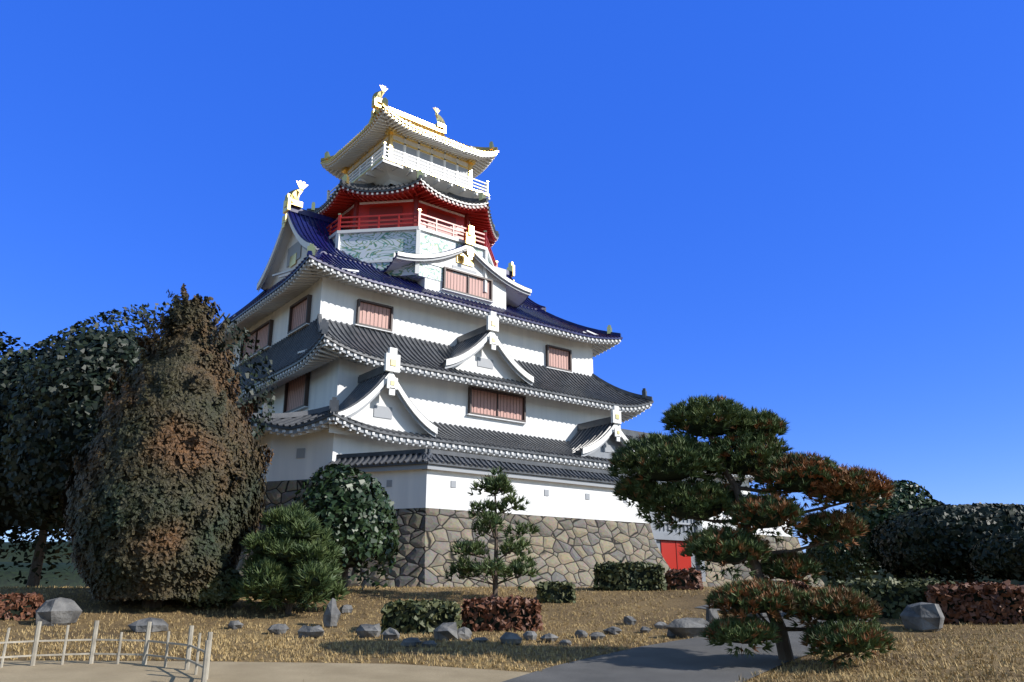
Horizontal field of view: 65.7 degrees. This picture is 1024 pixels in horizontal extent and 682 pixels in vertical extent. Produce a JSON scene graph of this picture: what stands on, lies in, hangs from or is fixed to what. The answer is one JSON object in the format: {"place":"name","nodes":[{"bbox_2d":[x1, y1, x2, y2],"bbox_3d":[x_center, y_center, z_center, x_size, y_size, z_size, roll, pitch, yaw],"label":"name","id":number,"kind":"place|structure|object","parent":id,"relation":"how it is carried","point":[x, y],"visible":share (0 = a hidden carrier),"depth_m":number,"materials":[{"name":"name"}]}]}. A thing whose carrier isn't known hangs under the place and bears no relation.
{"place":"outdoors","nodes":[
{"label":"outdoors","id":0,"kind":"place"},
{"bbox_2d":[0,541,74,562],"bbox_3d":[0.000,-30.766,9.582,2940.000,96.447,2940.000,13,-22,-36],"label":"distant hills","id":1,"kind":"structure","parent":0,"point":[10,555],"depth_m":1188.23,"materials":[{"name":"green plant"}]},
{"bbox_2d":[0,661,528,681],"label":"path","id":2,"kind":"structure","parent":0,"point":[85,671],"depth_m":13.79,"materials":[{"name":"beige concrete"}]},
{"bbox_2d":[0,584,1023,681],"bbox_3d":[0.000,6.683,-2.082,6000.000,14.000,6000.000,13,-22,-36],"label":"ground","id":3,"kind":"structure","parent":0,"point":[688,602],"depth_m":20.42,"materials":[{"name":"brown plant"}]},
{"bbox_2d":[0,592,44,620],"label":"hedge","id":4,"kind":"object","parent":3,"relation":"on","point":[17,606],"visible":0.88,"depth_m":21.32,"materials":[{"name":"brown plant"}]},
{"bbox_2d":[0,331,62,561],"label":"tree","id":5,"kind":"object","parent":3,"relation":"on","point":[7,354],"visible":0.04,"depth_m":38.34,"materials":[{"name":"green plant"}]},
{"bbox_2d":[35,597,81,625],"bbox_3d":[-11.977,7.253,20.888,0.906,0.948,1.071,-6,-18,18],"label":"rock","id":6,"kind":"object","parent":3,"relation":"on","point":[60,611],"visible":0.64,"depth_m":20.68,"materials":[{"name":"grey stone"}]},
{"bbox_2d":[0,330,144,585],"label":"tree","id":7,"kind":"object","parent":3,"relation":"on","point":[79,423],"visible":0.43,"depth_m":29.27,"materials":[{"name":"green plant"}]},
{"bbox_2d":[0,620,212,681],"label":"bamboo fence","id":8,"kind":"object","parent":3,"relation":"on","point":[187,659],"visible":0.9,"depth_m":14.18,"materials":[{"name":"beige wood"}]},
{"bbox_2d":[0,301,277,587],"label":"tree","id":9,"kind":"object","parent":3,"relation":"on","point":[12,375],"visible":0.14,"depth_m":34.18,"materials":[{"name":"green plant"}]},
{"bbox_2d":[128,617,168,632],"bbox_3d":[-9.251,7.327,20.286,0.704,0.484,0.833,-9,-20,28],"label":"rock","id":10,"kind":"object","parent":3,"relation":"on","point":[157,625],"visible":0.64,"depth_m":20.11,"materials":[{"name":"grey stone"}]},
{"bbox_2d":[58,283,273,607],"bbox_3d":[-11.143,3.269,26.128,6.250,10.818,5.930,13,-22,-36],"label":"cypress tree","id":11,"kind":"object","parent":3,"relation":"on","point":[161,496],"visible":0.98,"depth_m":23.89,"materials":[{"name":"green plant"}]},
{"bbox_2d":[177,567,241,609],"bbox_3d":[-9.540,7.711,24.894,2.208,1.740,2.103,13,-22,-36],"label":"round shrub","id":12,"kind":"object","parent":3,"relation":"on","point":[217,591],"visible":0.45,"depth_m":24.29,"materials":[{"name":"green plant"}]},
{"bbox_2d":[228,620,243,629],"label":"rock","id":13,"kind":"object","parent":3,"relation":"on","point":[237,624],"visible":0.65,"depth_m":21.16,"materials":[{"name":"grey stone"}]},
{"bbox_2d":[267,624,288,634],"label":"rock","id":14,"kind":"object","parent":3,"relation":"on","point":[277,629],"visible":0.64,"depth_m":20.16,"materials":[{"name":"grey stone"}]},
{"bbox_2d":[228,500,349,613],"bbox_3d":[-6.941,6.819,24.806,3.750,3.670,3.782,-1,-17,2],"label":"pine","id":15,"kind":"object","parent":3,"relation":"on","point":[293,548],"visible":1,"depth_m":23.93,"materials":[{"name":"green plant"}]},
{"bbox_2d":[297,625,323,637],"bbox_3d":[-4.808,7.133,19.341,0.692,0.382,0.478,-6,-18,19],"label":"rock","id":16,"kind":"object","parent":3,"relation":"on","point":[317,631],"visible":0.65,"depth_m":19.20,"materials":[{"name":"grey stone"}]},
{"bbox_2d":[323,598,340,627],"bbox_3d":[-5.072,7.726,22.178,0.490,1.026,0.621,13,-22,-36],"label":"rock","id":17,"kind":"object","parent":3,"relation":"on","point":[331,614],"visible":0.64,"depth_m":21.98,"materials":[{"name":"grey stone"}]},
{"bbox_2d":[339,605,352,613],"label":"rock","id":18,"kind":"object","parent":3,"relation":"on","point":[345,608],"visible":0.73,"depth_m":24.67,"materials":[{"name":"grey stone"}]},
{"bbox_2d":[293,462,399,590],"bbox_3d":[-6.426,7.630,30.241,4.510,6.012,4.037,13,-22,-36],"label":"camellia shrub","id":19,"kind":"object","parent":3,"relation":"on","point":[352,514],"visible":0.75,"depth_m":29.71,"materials":[{"name":"green plant"}]},
{"bbox_2d":[355,623,380,637],"bbox_3d":[-3.523,7.150,19.409,0.507,0.453,0.676,13,-22,-36],"label":"rock","id":20,"kind":"object","parent":3,"relation":"on","point":[368,630],"visible":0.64,"depth_m":19.29,"materials":[{"name":"grey stone"}]},
{"bbox_2d":[381,628,399,639],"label":"rock","id":21,"kind":"object","parent":3,"relation":"on","point":[391,633],"visible":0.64,"depth_m":18.80,"materials":[{"name":"grey stone"}]},
{"bbox_2d":[399,637,421,646],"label":"rock","id":22,"kind":"object","parent":3,"relation":"on","point":[412,641],"visible":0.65,"depth_m":17.52,"materials":[{"name":"grey stone"}]},
{"bbox_2d":[380,598,462,633],"bbox_3d":[-2.435,7.426,21.290,2.264,0.997,1.679,1,-17,-3],"label":"hedge","id":23,"kind":"object","parent":3,"relation":"on","point":[416,616],"visible":0.88,"depth_m":20.68,"materials":[{"name":"green plant"}]},
{"bbox_2d":[422,640,436,647],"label":"rock","id":24,"kind":"object","parent":3,"relation":"on","point":[428,643],"visible":0.62,"depth_m":17.36,"materials":[{"name":"grey stone"}]},
{"bbox_2d":[433,622,457,640],"bbox_3d":[-1.523,7.023,18.965,0.855,0.553,0.603,30,-34,-58],"label":"rock","id":25,"kind":"object","parent":3,"relation":"on","point":[446,631],"visible":0.65,"depth_m":18.71,"materials":[{"name":"grey stone"}]},
{"bbox_2d":[457,627,471,638],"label":"rock","id":26,"kind":"object","parent":3,"relation":"on","point":[464,632],"visible":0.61,"depth_m":19.11,"materials":[{"name":"grey stone"}]},
{"bbox_2d":[472,637,487,642],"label":"rock","id":27,"kind":"object","parent":3,"relation":"on","point":[480,639],"visible":0.68,"depth_m":18.19,"materials":[{"name":"grey stone"}]},
{"bbox_2d":[442,465,540,597],"bbox_3d":[-0.709,6.940,28.720,3.774,4.996,3.518,13,-22,-36],"label":"young pine","id":28,"kind":"object","parent":3,"relation":"on","point":[495,567],"visible":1,"depth_m":28.46,"materials":[{"name":"green plant"}]},
{"bbox_2d":[460,594,543,631],"bbox_3d":[-0.300,7.589,22.030,2.333,1.071,1.781,0,-17,0],"label":"hedge","id":29,"kind":"object","parent":3,"relation":"on","point":[491,613],"visible":0.97,"depth_m":21.35,"materials":[{"name":"brown plant"}]},
{"bbox_2d":[500,632,521,644],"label":"rock","id":30,"kind":"object","parent":3,"relation":"on","point":[511,636],"visible":0.69,"depth_m":17.90,"materials":[{"name":"grey stone"}]},
{"bbox_2d":[0,562,1023,587],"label":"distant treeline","id":31,"kind":"object","parent":3,"relation":"on","point":[74,580],"visible":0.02,"depth_m":194.81,"materials":[{"name":"green plant"}]},
{"bbox_2d":[235,478,823,587],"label":"stone base","id":32,"kind":"object","parent":3,"relation":"on","point":[573,550],"visible":0.25,"depth_m":44.52,"materials":[{"name":"grey stone"}]},
{"bbox_2d":[211,85,790,581],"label":"castle keep","id":33,"kind":"structure","parent":32,"relation":"on","point":[411,337],"depth_m":55.59,"materials":[{"name":"paint"}]},
{"bbox_2d":[523,631,536,639],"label":"rock","id":34,"kind":"object","parent":3,"relation":"on","point":[528,635],"visible":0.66,"depth_m":18.82,"materials":[{"name":"grey stone"}]},
{"bbox_2d":[540,633,557,642],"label":"rock","id":35,"kind":"object","parent":3,"relation":"on","point":[549,637],"visible":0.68,"depth_m":18.34,"materials":[{"name":"grey stone"}]},
{"bbox_2d":[535,580,576,602],"bbox_3d":[1.524,8.778,27.599,1.451,0.871,1.161,-1,-17,3],"label":"hedge","id":36,"kind":"object","parent":3,"relation":"on","point":[564,591],"visible":0.95,"depth_m":27.18,"materials":[{"name":"green plant"}]},
{"bbox_2d":[559,639,570,645],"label":"rock","id":37,"kind":"object","parent":3,"relation":"on","point":[566,642],"visible":0.69,"depth_m":17.77,"materials":[{"name":"grey stone"}]},
{"bbox_2d":[574,630,587,637],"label":"rock","id":38,"kind":"object","parent":3,"relation":"on","point":[581,633],"visible":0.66,"depth_m":19.35,"materials":[{"name":"grey stone"}]},
{"bbox_2d":[589,632,605,639],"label":"rock","id":39,"kind":"object","parent":3,"relation":"on","point":[595,635],"visible":0.65,"depth_m":18.87,"materials":[{"name":"grey stone"}]},
{"bbox_2d":[603,626,621,634],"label":"rock","id":40,"kind":"object","parent":3,"relation":"on","point":[612,630],"visible":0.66,"depth_m":20.38,"materials":[{"name":"grey stone"}]},
{"bbox_2d":[592,560,666,590],"bbox_3d":[4.590,9.249,31.098,2.873,1.258,1.812,-2,-17,7],"label":"hedge","id":41,"kind":"object","parent":3,"relation":"on","point":[625,576],"visible":0.97,"depth_m":30.43,"materials":[{"name":"green plant"}]},
{"bbox_2d":[623,616,636,624],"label":"rock","id":42,"kind":"object","parent":3,"relation":"on","point":[629,620],"visible":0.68,"depth_m":22.61,"materials":[{"name":"grey stone"}]},
{"bbox_2d":[640,626,649,632],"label":"rock","id":43,"kind":"object","parent":3,"relation":"on","point":[644,629],"visible":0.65,"depth_m":20.67,"materials":[{"name":"grey stone"}]},
{"bbox_2d":[654,622,666,628],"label":"rock","id":44,"kind":"object","parent":3,"relation":"on","point":[660,625],"visible":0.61,"depth_m":21.69,"materials":[{"name":"grey stone"}]},
{"bbox_2d":[665,568,703,589],"bbox_3d":[6.709,9.355,31.028,1.524,0.936,1.404,-3,-18,10],"label":"hedge","id":45,"kind":"object","parent":3,"relation":"on","point":[684,579],"visible":0.95,"depth_m":30.53,"materials":[{"name":"brown plant"}]},
{"bbox_2d":[666,618,708,637],"bbox_3d":[4.304,7.105,19.367,1.081,0.654,0.952,13,-22,-36],"label":"rock","id":46,"kind":"object","parent":3,"relation":"on","point":[687,627],"visible":0.61,"depth_m":19.20,"materials":[{"name":"grey stone"}]},
{"bbox_2d":[706,605,719,621],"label":"rock","id":47,"kind":"object","parent":3,"relation":"on","point":[711,614],"visible":0.2,"depth_m":20.39,"materials":[{"name":"grey stone"}]},
{"bbox_2d":[606,394,897,669],"bbox_3d":[4.838,3.720,15.975,5.714,5.568,3.286,-5,-18,16],"label":"niwaki pine","id":48,"kind":"object","parent":3,"relation":"on","point":[749,443],"visible":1,"depth_m":15.68,"materials":[{"name":"green plant"}]},
{"bbox_2d":[747,613,766,617],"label":"rock","id":49,"kind":"object","parent":3,"relation":"on","point":[764,615],"visible":0.05,"depth_m":23.31,"materials":[{"name":"grey stone"}]},
{"bbox_2d":[777,579,811,590],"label":"hedge","id":50,"kind":"object","parent":3,"relation":"on","point":[801,585],"visible":0.17,"depth_m":26.25,"materials":[{"name":"black plant"}]},
{"bbox_2d":[805,537,877,582],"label":"tree","id":51,"kind":"object","parent":3,"relation":"on","point":[842,562],"visible":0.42,"depth_m":51.90,"materials":[{"name":"green plant"}]},
{"bbox_2d":[843,479,939,579],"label":"tree","id":52,"kind":"object","parent":3,"relation":"on","point":[906,497],"visible":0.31,"depth_m":44.90,"materials":[{"name":"green plant"}]},
{"bbox_2d":[824,576,958,618],"bbox_3d":[11.044,7.531,23.159,3.699,1.260,1.791,-8,-19,23],"label":"hedge","id":53,"kind":"object","parent":3,"relation":"on","point":[894,597],"visible":0.4,"depth_m":22.56,"materials":[{"name":"green plant"}]},
{"bbox_2d":[900,602,944,631],"bbox_3d":[10.562,7.179,20.401,0.898,0.874,1.295,8,-19,-24],"label":"rock","id":54,"kind":"object","parent":3,"relation":"on","point":[923,616],"visible":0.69,"depth_m":20.04,"materials":[{"name":"grey stone"}]},
{"bbox_2d":[900,497,964,578],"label":"tree","id":55,"kind":"object","parent":3,"relation":"on","point":[940,502],"visible":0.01,"depth_m":55.30,"materials":[{"name":"green plant"}]},
{"bbox_2d":[869,502,1023,583],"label":"hedge","id":56,"kind":"object","parent":3,"relation":"on","point":[940,538],"visible":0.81,"depth_m":36.83,"materials":[{"name":"green plant"}]},
{"bbox_2d":[924,580,1023,623],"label":"hedge","id":57,"kind":"object","parent":3,"relation":"on","point":[976,602],"visible":0.9,"depth_m":20.97,"materials":[{"name":"brown plant"}]},
{"bbox_2d":[966,529,1023,581],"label":"hedge","id":58,"kind":"object","parent":3,"relation":"on","point":[1001,555],"visible":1,"depth_m":31.70,"materials":[{"name":"green plant"}]},
{"bbox_2d":[0,0,1023,551],"label":"sky","id":59,"kind":"structure","parent":0,"point":[810,213],"materials":[{"name":"blue"}]},
{"bbox_2d":[503,605,872,681],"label":"asphalt path","id":60,"kind":"structure","parent":0,"point":[696,659],"depth_m":14.79,"materials":[{"name":"grey asphalt"}]}
]}

